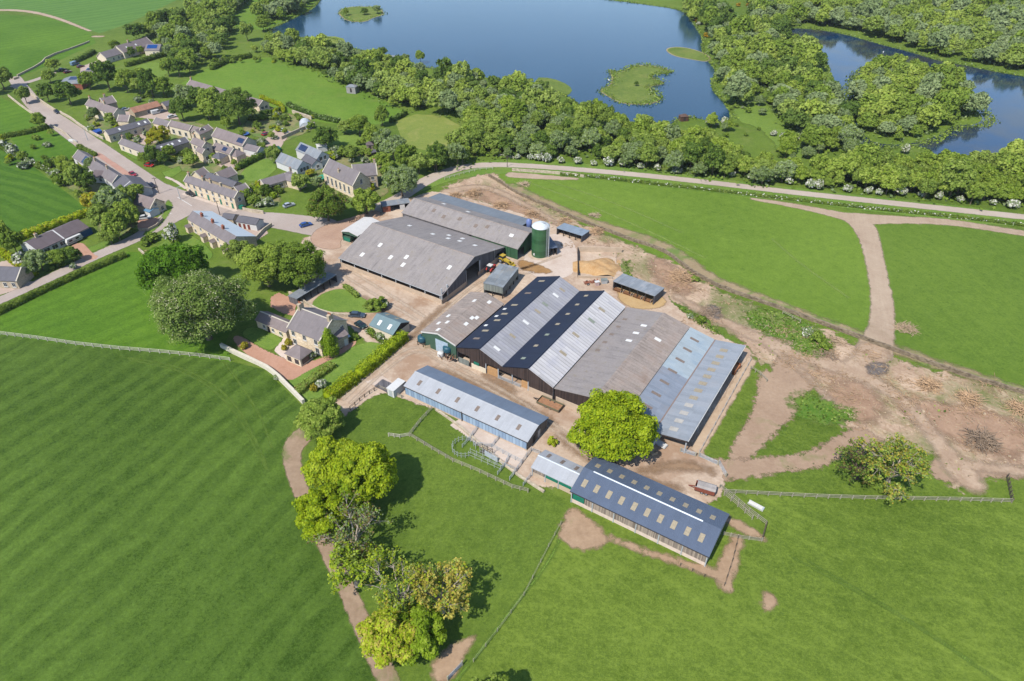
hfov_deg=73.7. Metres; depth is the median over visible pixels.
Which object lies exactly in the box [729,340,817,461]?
trodden path
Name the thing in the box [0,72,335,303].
road
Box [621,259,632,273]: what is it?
scrub patch
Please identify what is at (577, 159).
hawthorn bush
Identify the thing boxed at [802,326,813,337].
garden shrub
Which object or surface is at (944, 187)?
woodland tree
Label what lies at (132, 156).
village green
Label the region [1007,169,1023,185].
woodland tree
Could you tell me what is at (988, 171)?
woodland tree
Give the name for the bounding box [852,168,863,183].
woodland tree
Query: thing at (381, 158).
broadleaf tree
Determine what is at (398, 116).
hedge
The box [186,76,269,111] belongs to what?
nursery range
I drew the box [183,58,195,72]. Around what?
broadleaf tree
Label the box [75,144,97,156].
hedge
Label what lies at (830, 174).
woodland tree
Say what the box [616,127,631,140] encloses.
woodland tree
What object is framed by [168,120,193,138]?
courtyard range
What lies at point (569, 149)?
woodland tree
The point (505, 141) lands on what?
woodland tree
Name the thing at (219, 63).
hedge
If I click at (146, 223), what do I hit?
brick path
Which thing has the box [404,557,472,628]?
oak tree
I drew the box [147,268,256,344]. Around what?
chestnut tree
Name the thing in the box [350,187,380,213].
broadleaf tree
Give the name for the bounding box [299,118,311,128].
greenhouse
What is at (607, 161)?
hawthorn bush
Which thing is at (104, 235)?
broadleaf tree
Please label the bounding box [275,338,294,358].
patio
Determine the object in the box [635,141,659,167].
woodland tree
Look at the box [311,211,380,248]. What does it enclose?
red gravel yard
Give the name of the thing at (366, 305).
garden shrub
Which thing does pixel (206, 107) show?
broadleaf tree
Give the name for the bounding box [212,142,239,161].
cottage
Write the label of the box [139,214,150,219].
parked car
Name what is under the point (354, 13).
island
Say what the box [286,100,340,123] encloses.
hedge
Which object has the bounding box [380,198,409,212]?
cart shed
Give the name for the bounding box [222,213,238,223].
store cottage
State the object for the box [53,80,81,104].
broadleaf tree
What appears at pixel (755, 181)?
undergrowth
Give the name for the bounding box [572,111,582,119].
woodland tree
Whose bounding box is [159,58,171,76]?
broadleaf tree
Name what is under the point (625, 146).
woodland tree
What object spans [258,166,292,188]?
bungalow
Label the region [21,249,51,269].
broadleaf tree
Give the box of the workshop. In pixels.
[421,292,503,358]
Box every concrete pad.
[366,376,400,394]
[450,419,526,466]
[524,234,576,277]
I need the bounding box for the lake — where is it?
[270,0,729,123]
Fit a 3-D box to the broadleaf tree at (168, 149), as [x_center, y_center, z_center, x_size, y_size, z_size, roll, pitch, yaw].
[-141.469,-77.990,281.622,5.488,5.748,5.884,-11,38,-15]
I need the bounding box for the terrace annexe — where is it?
[204,172,241,188]
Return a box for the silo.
[528,221,551,259]
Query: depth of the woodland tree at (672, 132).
284.95 m
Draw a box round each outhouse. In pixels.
[116,114,135,125]
[191,166,208,180]
[211,152,228,164]
[214,166,238,180]
[231,149,245,161]
[231,183,249,190]
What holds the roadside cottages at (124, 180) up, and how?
on the ground at (754, 144)
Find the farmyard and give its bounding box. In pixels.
[298,191,751,503]
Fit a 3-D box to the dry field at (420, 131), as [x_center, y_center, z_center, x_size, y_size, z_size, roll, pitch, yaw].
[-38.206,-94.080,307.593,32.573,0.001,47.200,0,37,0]
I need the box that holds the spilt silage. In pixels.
[518,260,551,273]
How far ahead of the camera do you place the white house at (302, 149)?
276.61 m
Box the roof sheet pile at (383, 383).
[375,379,390,392]
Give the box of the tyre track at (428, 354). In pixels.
[343,255,598,459]
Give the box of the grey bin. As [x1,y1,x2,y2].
[601,278,607,283]
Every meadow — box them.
[233,0,315,29]
[304,392,568,680]
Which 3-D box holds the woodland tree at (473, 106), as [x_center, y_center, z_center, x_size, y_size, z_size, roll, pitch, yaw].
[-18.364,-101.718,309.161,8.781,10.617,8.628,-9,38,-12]
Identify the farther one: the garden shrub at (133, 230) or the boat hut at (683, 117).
the boat hut at (683, 117)
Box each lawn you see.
[242,327,280,349]
[289,342,380,401]
[312,289,378,312]
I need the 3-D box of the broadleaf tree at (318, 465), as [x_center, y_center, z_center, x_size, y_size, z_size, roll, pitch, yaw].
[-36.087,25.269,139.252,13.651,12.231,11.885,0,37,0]
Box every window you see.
[52,244,59,249]
[302,353,310,363]
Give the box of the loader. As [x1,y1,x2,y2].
[498,253,514,265]
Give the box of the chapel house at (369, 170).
[351,158,377,186]
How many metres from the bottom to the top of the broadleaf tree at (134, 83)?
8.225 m
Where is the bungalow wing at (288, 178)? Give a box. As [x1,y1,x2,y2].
[285,173,306,189]
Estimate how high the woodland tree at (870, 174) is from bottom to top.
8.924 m
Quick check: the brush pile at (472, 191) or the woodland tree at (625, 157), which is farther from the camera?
the woodland tree at (625, 157)
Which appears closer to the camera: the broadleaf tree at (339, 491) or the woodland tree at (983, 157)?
the broadleaf tree at (339, 491)
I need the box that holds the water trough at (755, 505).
[747,500,764,511]
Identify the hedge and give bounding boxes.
[0,123,49,137]
[0,146,68,185]
[0,247,38,276]
[0,251,126,315]
[19,208,87,239]
[70,48,96,61]
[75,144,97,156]
[124,51,167,66]
[168,147,186,160]
[209,52,252,69]
[234,151,264,169]
[247,114,290,120]
[249,184,277,198]
[259,94,286,112]
[259,106,280,114]
[274,185,283,194]
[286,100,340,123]
[294,360,336,394]
[322,370,360,398]
[342,283,359,297]
[354,329,408,378]
[364,327,387,343]
[389,109,407,122]
[560,172,1023,225]
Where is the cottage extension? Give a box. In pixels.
[93,170,104,182]
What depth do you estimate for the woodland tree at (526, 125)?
293.26 m
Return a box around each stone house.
[85,95,125,124]
[190,133,213,153]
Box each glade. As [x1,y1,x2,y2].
[134,62,167,76]
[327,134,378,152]
[732,91,802,162]
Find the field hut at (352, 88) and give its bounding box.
[345,84,358,93]
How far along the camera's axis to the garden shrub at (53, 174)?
264.24 m
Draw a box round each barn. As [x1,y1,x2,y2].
[338,216,504,303]
[401,193,531,259]
[570,456,729,566]
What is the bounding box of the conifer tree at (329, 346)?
[318,327,339,358]
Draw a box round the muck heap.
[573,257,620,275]
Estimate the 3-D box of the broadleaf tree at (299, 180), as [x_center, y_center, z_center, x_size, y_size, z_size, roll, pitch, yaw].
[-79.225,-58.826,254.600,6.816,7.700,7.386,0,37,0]
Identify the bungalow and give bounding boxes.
[20,219,92,251]
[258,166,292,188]
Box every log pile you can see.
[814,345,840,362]
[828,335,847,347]
[889,320,919,336]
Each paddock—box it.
[0,252,235,361]
[11,130,78,163]
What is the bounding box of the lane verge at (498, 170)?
[417,159,1023,225]
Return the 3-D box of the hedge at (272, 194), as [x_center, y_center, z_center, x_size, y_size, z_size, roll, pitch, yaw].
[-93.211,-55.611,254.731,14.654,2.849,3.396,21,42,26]
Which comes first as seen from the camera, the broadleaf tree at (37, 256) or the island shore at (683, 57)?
the broadleaf tree at (37, 256)
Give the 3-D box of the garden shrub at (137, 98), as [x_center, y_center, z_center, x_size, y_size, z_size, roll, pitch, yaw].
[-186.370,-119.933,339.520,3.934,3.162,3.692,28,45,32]
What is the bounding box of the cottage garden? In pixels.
[158,233,212,259]
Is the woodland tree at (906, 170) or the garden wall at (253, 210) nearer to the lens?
the garden wall at (253, 210)
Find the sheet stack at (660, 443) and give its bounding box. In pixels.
[651,439,667,448]
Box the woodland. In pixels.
[122,0,1023,165]
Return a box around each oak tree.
[358,545,440,614]
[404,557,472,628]
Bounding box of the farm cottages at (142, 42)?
[113,37,153,58]
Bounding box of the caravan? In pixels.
[64,233,83,244]
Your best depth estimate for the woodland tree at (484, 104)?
313.59 m
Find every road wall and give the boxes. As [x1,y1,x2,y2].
[7,94,32,112]
[17,41,89,75]
[30,92,54,109]
[50,124,77,144]
[59,111,104,139]
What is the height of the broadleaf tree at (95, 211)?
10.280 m
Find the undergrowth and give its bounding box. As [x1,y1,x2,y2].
[133,0,1023,210]
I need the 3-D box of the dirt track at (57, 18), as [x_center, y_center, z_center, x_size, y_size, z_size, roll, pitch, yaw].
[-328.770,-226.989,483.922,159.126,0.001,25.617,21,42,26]
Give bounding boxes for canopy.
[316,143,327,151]
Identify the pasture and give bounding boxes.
[181,57,402,124]
[460,363,1023,680]
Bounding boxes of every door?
[80,228,92,237]
[435,338,447,354]
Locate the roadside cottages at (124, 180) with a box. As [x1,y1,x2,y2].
[112,174,152,195]
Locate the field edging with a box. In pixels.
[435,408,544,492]
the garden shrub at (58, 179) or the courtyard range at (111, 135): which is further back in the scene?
the courtyard range at (111, 135)
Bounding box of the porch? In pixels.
[284,344,312,366]
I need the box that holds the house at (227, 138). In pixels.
[211,127,256,151]
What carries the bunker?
on the bare ground at (879, 426)
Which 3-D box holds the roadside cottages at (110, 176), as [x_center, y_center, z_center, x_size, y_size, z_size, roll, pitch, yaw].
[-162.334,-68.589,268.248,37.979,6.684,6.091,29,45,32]
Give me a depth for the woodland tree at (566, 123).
294.48 m
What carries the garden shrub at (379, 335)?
on the ground at (754, 144)
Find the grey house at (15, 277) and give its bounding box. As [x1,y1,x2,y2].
[0,266,33,288]
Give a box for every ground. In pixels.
[0,0,1023,678]
[52,165,141,237]
[84,114,113,135]
[128,120,272,174]
[243,106,314,140]
[245,183,280,209]
[316,154,391,201]
[446,172,1023,493]
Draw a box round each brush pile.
[446,191,463,198]
[465,187,482,199]
[493,200,509,209]
[517,180,529,187]
[523,209,539,218]
[556,217,572,223]
[587,212,601,217]
[588,226,604,234]
[666,265,696,287]
[692,304,725,322]
[910,373,944,394]
[951,387,988,407]
[953,423,1010,456]
[1000,397,1023,418]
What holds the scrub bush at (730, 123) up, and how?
on the ground at (754, 144)
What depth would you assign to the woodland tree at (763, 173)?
257.09 m
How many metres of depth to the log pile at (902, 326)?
186.64 m
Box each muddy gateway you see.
[430,516,776,680]
[559,508,607,550]
[606,534,743,592]
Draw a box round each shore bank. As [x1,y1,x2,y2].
[327,36,344,42]
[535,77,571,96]
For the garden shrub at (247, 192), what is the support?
on the garden ground at (277, 202)
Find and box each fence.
[0,331,230,360]
[349,385,378,409]
[388,433,409,437]
[409,406,431,435]
[409,432,528,490]
[444,167,486,178]
[462,425,476,447]
[473,442,521,462]
[473,524,560,661]
[497,453,508,474]
[509,447,531,480]
[699,357,751,451]
[719,484,766,523]
[723,491,753,519]
[723,531,762,541]
[724,489,1013,502]
[750,366,767,381]
[1006,473,1014,501]
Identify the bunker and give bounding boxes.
[577,246,621,278]
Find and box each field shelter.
[549,237,557,254]
[556,223,589,241]
[612,273,663,304]
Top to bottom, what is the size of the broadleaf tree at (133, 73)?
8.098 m
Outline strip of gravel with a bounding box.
[691,357,755,453]
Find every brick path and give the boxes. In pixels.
[71,243,97,259]
[137,217,159,228]
[233,336,355,379]
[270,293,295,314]
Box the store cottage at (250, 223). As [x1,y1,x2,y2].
[235,215,264,230]
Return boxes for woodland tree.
[424,152,446,170]
[444,126,471,145]
[447,142,467,165]
[455,102,470,116]
[458,145,471,163]
[462,104,478,115]
[462,116,486,131]
[463,109,479,121]
[464,106,487,118]
[465,124,483,144]
[469,142,480,155]
[471,113,483,118]
[475,101,491,108]
[478,145,485,153]
[481,131,498,148]
[483,119,499,133]
[484,107,506,127]
[490,148,499,154]
[492,127,515,147]
[495,104,501,110]
[495,131,513,149]
[497,95,515,112]
[500,119,517,132]
[503,147,511,157]
[505,98,527,121]
[511,117,522,131]
[512,131,531,147]
[516,144,527,153]
[518,123,536,131]
[520,124,539,133]
[521,112,532,124]
[524,134,535,151]
[526,97,540,105]
[526,102,536,112]
[527,141,546,153]
[529,110,543,125]
[533,130,550,144]
[535,103,547,113]
[538,110,550,127]
[543,127,555,133]
[543,143,558,154]
[546,105,556,119]
[546,123,563,130]
[549,130,569,148]
[550,117,564,124]
[551,108,559,116]
[555,105,574,115]
[557,112,574,119]
[561,118,572,130]
[564,145,577,156]
[565,103,577,110]
[567,135,582,147]
[568,127,583,141]
[569,119,584,128]
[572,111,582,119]
[573,105,593,118]
[577,115,592,128]
[580,100,593,112]
[580,126,601,148]
[591,143,604,156]
[592,98,605,121]
[596,104,614,121]
[597,128,605,135]
[599,136,608,146]
[601,145,621,157]
[603,119,622,140]
[608,112,619,122]
[611,141,622,152]
[614,113,629,127]
[614,136,625,141]
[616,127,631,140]
[619,152,632,166]
[620,142,631,152]
[626,121,633,128]
[627,141,646,163]
[628,128,645,140]
[630,118,651,135]
[634,114,654,122]
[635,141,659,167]
[636,133,655,144]
[650,120,669,137]
[650,130,669,143]
[654,139,667,147]
[656,146,668,163]
[663,149,684,172]
[664,124,683,140]
[666,138,679,153]
[672,133,699,149]
[678,142,684,166]
[681,141,705,167]
[686,125,707,138]
[690,161,707,175]
[697,152,714,171]
[699,136,710,146]
[704,142,726,174]
[705,127,710,134]
[708,130,719,140]
[711,136,728,148]
[717,158,734,176]
[723,142,743,155]
[725,150,742,167]
[737,155,756,175]
[747,167,758,182]
[753,158,774,169]
[755,150,773,161]
[755,166,774,183]
[771,159,797,181]
[791,166,809,182]
[799,125,825,145]
[808,169,829,181]
[809,153,829,169]
[815,143,824,152]
[820,125,835,140]
[823,178,833,187]
[825,136,839,148]
[825,153,858,175]
[826,169,836,177]
[833,126,842,140]
[833,174,844,186]
[836,123,864,150]
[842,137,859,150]
[842,150,861,164]
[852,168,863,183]
[854,142,882,168]
[857,166,881,188]
[877,168,905,193]
[878,150,895,165]
[880,163,900,172]
[889,170,910,193]
[894,154,910,167]
[897,166,910,175]
[906,155,914,168]
[908,167,926,190]
[911,165,922,171]
[914,151,937,167]
[917,178,938,197]
[919,162,930,171]
[923,171,939,188]
[928,164,941,171]
[933,158,955,172]
[935,148,959,163]
[938,158,976,197]
[938,181,959,193]
[956,156,980,168]
[956,171,977,195]
[964,182,987,204]
[968,150,996,164]
[973,161,985,173]
[979,182,999,199]
[980,163,998,179]
[981,177,1000,186]
[990,172,1011,187]
[993,186,1011,202]
[996,155,1023,174]
[999,183,1020,201]
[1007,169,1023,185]
[1007,188,1023,199]
[1010,175,1023,186]
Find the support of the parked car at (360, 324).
on the ground at (754, 144)
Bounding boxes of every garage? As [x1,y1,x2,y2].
[242,143,264,155]
[369,312,409,338]
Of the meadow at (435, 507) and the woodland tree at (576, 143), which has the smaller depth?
the meadow at (435, 507)
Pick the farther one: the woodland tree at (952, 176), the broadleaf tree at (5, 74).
the broadleaf tree at (5, 74)
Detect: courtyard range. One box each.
[102,118,151,142]
[118,134,156,161]
[152,117,170,133]
[156,136,190,155]
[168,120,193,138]
[190,126,202,137]
[191,124,212,140]
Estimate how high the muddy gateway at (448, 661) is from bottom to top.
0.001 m
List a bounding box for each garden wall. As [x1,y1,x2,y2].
[138,217,163,230]
[219,343,304,403]
[242,207,263,213]
[256,223,271,239]
[281,122,314,139]
[288,291,355,317]
[292,110,311,119]
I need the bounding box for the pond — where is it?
[791,28,1023,154]
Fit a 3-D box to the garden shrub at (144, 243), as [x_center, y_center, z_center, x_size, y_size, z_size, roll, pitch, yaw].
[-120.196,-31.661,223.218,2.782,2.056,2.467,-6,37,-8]
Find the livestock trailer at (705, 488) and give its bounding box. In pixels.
[689,480,716,495]
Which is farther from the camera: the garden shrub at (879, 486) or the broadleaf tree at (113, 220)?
the broadleaf tree at (113, 220)
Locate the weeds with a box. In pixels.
[463,190,962,469]
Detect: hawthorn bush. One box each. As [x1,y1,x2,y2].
[533,152,541,160]
[542,153,551,161]
[556,156,564,162]
[573,157,582,163]
[603,156,613,165]
[618,157,625,166]
[637,162,644,168]
[654,164,660,170]
[672,166,682,172]
[769,129,777,135]
[785,176,793,184]
[805,178,815,188]
[814,179,823,189]
[842,184,852,191]
[864,186,872,193]
[875,188,883,194]
[894,187,907,194]
[901,142,910,153]
[935,191,943,199]
[956,195,964,201]
[989,199,996,204]
[1005,199,1020,207]
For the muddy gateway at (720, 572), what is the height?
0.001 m
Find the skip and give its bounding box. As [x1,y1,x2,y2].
[342,234,353,241]
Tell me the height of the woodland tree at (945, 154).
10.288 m
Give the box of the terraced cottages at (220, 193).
[183,171,245,209]
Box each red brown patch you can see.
[479,189,545,220]
[650,258,694,295]
[774,337,829,355]
[827,381,884,422]
[906,400,1023,458]
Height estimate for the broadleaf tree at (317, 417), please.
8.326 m
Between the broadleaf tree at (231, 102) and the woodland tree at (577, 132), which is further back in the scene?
the broadleaf tree at (231, 102)
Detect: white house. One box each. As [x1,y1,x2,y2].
[275,152,310,173]
[295,142,328,165]
[301,154,322,170]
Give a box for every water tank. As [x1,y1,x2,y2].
[417,334,425,346]
[443,346,450,357]
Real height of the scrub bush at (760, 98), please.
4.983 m
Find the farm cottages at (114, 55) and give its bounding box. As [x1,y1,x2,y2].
[96,48,123,61]
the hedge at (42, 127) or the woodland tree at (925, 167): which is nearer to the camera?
the woodland tree at (925, 167)
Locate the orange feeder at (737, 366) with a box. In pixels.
[731,362,740,374]
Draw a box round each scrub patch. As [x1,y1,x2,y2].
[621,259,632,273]
[673,303,723,335]
[741,308,833,357]
[787,391,855,425]
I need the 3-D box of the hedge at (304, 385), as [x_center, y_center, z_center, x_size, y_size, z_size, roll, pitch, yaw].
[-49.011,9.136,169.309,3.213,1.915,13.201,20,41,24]
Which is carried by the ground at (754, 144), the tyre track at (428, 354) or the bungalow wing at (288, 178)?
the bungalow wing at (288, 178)
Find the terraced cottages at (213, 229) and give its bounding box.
[184,211,257,253]
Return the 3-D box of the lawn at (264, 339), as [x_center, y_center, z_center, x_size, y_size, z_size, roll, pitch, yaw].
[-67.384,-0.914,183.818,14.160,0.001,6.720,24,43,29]
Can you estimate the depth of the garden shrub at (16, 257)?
211.04 m
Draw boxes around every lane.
[282,428,399,680]
[368,162,1023,218]
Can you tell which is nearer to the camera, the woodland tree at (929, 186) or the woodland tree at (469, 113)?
the woodland tree at (929, 186)
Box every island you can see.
[340,7,381,21]
[602,65,666,103]
[668,47,708,60]
[854,73,981,144]
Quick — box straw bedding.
[618,285,666,308]
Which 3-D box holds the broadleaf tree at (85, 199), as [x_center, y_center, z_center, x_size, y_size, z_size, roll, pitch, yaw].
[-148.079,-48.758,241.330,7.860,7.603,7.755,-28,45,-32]
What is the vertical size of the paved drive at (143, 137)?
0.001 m
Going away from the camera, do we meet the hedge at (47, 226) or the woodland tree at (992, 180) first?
the hedge at (47, 226)
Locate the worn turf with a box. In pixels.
[507,184,1023,391]
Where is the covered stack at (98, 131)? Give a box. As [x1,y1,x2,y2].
[93,128,101,133]
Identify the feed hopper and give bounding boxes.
[526,218,531,227]
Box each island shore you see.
[339,6,383,21]
[601,65,667,104]
[666,47,710,60]
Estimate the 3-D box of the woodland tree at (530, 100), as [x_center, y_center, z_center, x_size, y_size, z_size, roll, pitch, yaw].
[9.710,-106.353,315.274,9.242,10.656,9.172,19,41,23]
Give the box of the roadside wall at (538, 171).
[512,168,583,176]
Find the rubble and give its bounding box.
[451,173,1023,483]
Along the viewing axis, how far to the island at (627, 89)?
362.12 m
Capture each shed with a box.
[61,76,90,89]
[128,101,161,117]
[160,100,168,109]
[288,272,336,304]
[341,217,378,242]
[366,141,373,148]
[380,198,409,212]
[403,365,548,450]
[456,276,624,399]
[483,263,518,298]
[531,449,583,493]
[554,307,689,410]
[639,327,745,452]
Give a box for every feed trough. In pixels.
[613,286,622,292]
[622,290,632,296]
[632,293,642,299]
[642,296,652,303]
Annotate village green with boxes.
[120,148,137,159]
[143,200,172,234]
[162,166,181,176]
[241,159,275,180]
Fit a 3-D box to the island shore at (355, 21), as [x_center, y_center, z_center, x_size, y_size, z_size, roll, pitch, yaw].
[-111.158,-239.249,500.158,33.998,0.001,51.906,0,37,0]
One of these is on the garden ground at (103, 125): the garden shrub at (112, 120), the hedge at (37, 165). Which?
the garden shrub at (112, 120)
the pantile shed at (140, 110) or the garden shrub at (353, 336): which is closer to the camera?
the garden shrub at (353, 336)
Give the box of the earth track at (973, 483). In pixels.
[441,184,1023,492]
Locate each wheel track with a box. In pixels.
[119,356,272,470]
[454,519,565,680]
[523,179,847,296]
[793,558,994,679]
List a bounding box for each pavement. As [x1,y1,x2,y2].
[98,153,128,174]
[165,177,237,211]
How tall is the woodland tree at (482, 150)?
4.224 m
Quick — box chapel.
[322,158,370,197]
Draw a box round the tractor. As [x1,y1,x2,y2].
[485,263,495,272]
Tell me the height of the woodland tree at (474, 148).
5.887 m
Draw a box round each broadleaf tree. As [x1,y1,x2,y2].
[0,66,12,89]
[0,220,11,238]
[0,230,22,251]
[13,85,29,103]
[19,260,39,273]
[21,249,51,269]
[29,112,45,125]
[35,83,53,101]
[41,68,55,82]
[44,59,60,71]
[45,248,65,266]
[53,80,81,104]
[54,155,71,167]
[62,161,70,171]
[63,161,88,186]
[63,246,82,261]
[76,71,92,88]
[78,170,95,191]
[79,191,94,207]
[83,156,92,166]
[86,107,99,120]
[86,202,109,226]
[89,60,116,90]
[90,185,132,208]
[96,230,119,243]
[101,208,129,239]
[103,112,113,124]
[107,40,119,48]
[113,198,139,227]
[115,69,131,92]
[118,185,140,202]
[124,69,136,77]
[126,46,135,56]
[127,183,143,193]
[128,78,140,93]
[134,67,144,75]
[134,242,209,293]
[136,46,143,53]
[136,68,156,97]
[137,152,148,163]
[142,145,160,164]
[144,125,170,143]
[151,76,173,97]
[156,151,168,164]
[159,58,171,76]
[161,145,175,154]
[162,44,172,53]
[168,58,185,76]
[168,96,193,120]
[173,84,191,99]
[182,151,199,167]
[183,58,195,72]
[187,86,199,103]
[194,101,216,119]
[196,86,219,107]
[213,87,257,124]
[219,239,249,261]
[220,116,230,126]
[233,242,280,286]
[239,21,253,40]
[246,194,260,203]
[255,18,269,31]
[259,184,272,193]
[263,34,275,40]
[263,240,325,288]
[264,144,280,163]
[284,28,300,41]
[291,172,308,191]
[291,483,352,540]
[293,395,345,440]
[300,435,351,487]
[305,168,314,176]
[305,187,349,220]
[309,175,322,187]
[312,126,337,148]
[322,479,373,519]
[325,440,398,501]
[327,537,391,594]
[337,120,350,133]
[343,144,358,157]
[346,114,370,135]
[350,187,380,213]
[355,605,418,668]
[360,8,368,13]
[361,124,377,141]
[369,151,390,165]
[372,5,380,13]
[372,128,390,143]
[374,104,389,125]
[378,47,387,53]
[378,134,405,159]
[379,161,398,175]
[381,164,418,196]
[394,144,417,164]
[396,602,446,665]
[408,152,426,173]
[415,50,424,61]
[425,140,447,170]
[470,672,510,680]
[566,388,659,461]
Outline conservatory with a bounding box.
[143,208,159,217]
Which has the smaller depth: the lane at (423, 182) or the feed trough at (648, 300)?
the feed trough at (648, 300)
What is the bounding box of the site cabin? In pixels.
[386,378,404,397]
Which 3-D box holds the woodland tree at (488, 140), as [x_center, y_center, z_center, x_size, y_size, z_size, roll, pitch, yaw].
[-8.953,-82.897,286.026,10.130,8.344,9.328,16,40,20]
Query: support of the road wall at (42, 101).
on the ground at (754, 144)
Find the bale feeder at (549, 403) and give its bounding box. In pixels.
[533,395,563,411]
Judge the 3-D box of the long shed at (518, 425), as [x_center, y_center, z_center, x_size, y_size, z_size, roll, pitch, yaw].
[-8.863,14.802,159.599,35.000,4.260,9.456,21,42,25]
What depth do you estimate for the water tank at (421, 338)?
179.31 m
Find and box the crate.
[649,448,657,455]
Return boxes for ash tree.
[306,490,392,559]
[833,438,901,485]
[852,432,933,505]
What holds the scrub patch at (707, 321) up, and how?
on the bare ground at (879, 426)
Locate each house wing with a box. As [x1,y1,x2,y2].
[98,93,117,107]
[144,44,162,55]
[195,146,209,162]
[334,327,348,348]
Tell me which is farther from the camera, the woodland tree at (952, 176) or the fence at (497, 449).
the woodland tree at (952, 176)
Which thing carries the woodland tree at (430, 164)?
on the ground at (754, 144)
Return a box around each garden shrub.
[0,140,8,146]
[3,158,11,164]
[4,143,18,153]
[5,153,14,159]
[11,251,26,263]
[16,152,26,159]
[16,161,27,168]
[23,159,34,165]
[41,141,52,146]
[42,157,54,167]
[47,129,54,133]
[48,169,61,175]
[49,171,59,178]
[52,173,67,185]
[55,260,66,265]
[69,263,76,267]
[73,189,82,197]
[80,184,91,191]
[108,118,117,124]
[125,132,133,138]
[129,227,136,232]
[133,96,141,101]
[140,235,152,242]
[140,241,148,246]
[144,90,153,95]
[148,234,158,241]
[161,222,178,239]
[168,236,180,243]
[177,157,183,163]
[240,342,248,349]
[241,188,253,198]
[252,120,261,127]
[253,201,263,206]
[256,113,266,119]
[256,137,267,142]
[260,196,274,205]
[267,131,274,136]
[281,344,287,349]
[284,338,291,344]
[296,115,303,120]
[306,122,314,128]
[309,349,316,357]
[309,383,317,391]
[314,378,326,387]
[321,183,329,189]
[327,151,335,159]
[329,145,339,151]
[337,145,345,156]
[349,333,358,339]
[360,156,368,162]
[362,298,372,310]
[364,148,371,154]
[367,328,374,334]
[368,296,386,310]
[373,143,379,150]
[375,332,384,339]
[381,299,389,307]
[547,436,558,446]
[686,313,693,318]
[690,275,699,281]
[696,315,706,323]
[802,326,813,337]
[809,330,825,342]
[817,341,832,349]
[860,469,878,483]
[874,480,888,492]
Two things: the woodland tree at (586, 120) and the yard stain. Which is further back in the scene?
the woodland tree at (586, 120)
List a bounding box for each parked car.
[69,61,78,65]
[128,171,136,175]
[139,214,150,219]
[144,162,153,166]
[148,182,155,187]
[150,109,159,114]
[185,190,195,196]
[282,202,294,207]
[299,222,311,227]
[348,311,365,317]
[354,320,366,329]
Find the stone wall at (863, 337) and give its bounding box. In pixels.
[488,174,1023,394]
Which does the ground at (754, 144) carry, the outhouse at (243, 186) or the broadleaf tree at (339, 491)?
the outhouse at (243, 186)
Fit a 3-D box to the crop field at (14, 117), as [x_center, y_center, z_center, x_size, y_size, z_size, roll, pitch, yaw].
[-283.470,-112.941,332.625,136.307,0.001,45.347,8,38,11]
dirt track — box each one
[0,9,103,36]
[506,172,1023,361]
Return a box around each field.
[0,0,175,32]
[0,14,95,76]
[0,97,37,133]
[0,150,85,239]
[0,335,376,680]
[395,114,460,149]
[497,174,870,340]
[874,223,1023,386]
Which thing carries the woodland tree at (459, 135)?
on the ground at (754, 144)
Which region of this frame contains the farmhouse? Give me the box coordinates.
[286,301,348,356]
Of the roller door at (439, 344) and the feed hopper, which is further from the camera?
the feed hopper
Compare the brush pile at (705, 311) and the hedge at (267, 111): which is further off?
the hedge at (267, 111)
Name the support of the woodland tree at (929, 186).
on the ground at (754, 144)
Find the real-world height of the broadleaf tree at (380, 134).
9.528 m
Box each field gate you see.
[447,660,462,680]
[679,447,696,456]
[698,452,718,464]
[718,460,726,477]
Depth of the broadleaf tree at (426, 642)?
110.41 m
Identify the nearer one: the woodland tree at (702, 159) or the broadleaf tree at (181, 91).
the woodland tree at (702, 159)
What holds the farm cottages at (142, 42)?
on the ground at (754, 144)
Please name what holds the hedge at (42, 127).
on the ground at (754, 144)
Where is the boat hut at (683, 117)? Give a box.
[678,114,688,121]
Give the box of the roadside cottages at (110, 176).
[72,150,122,188]
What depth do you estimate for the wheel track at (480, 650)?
119.61 m
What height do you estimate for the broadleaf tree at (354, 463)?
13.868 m
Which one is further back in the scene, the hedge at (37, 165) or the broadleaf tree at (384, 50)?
the broadleaf tree at (384, 50)
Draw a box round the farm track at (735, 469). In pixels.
[715,427,1023,482]
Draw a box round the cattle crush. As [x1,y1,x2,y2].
[480,444,492,453]
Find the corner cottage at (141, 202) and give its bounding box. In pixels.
[132,189,166,213]
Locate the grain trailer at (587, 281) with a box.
[583,279,597,285]
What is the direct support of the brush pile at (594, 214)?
on the field at (730, 238)
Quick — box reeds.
[265,0,1022,152]
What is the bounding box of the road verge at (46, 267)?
[33,227,138,277]
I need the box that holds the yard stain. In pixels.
[363,296,715,489]
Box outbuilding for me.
[255,311,289,338]
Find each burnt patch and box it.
[707,305,720,318]
[866,362,888,374]
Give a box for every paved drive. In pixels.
[0,260,32,294]
[80,61,95,72]
[125,111,177,118]
[132,134,155,144]
[217,129,290,167]
[244,227,267,239]
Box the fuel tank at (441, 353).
[436,350,444,358]
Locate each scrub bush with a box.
[705,112,718,125]
[721,122,727,128]
[724,119,734,129]
[743,97,753,103]
[754,95,765,103]
[758,108,766,114]
[777,130,799,147]
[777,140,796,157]
[786,157,803,165]
[788,152,795,157]
[801,145,816,158]
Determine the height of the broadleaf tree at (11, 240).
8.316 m
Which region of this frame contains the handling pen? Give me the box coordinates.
[452,435,502,468]
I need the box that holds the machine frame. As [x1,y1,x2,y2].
[438,353,456,361]
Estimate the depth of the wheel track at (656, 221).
237.72 m

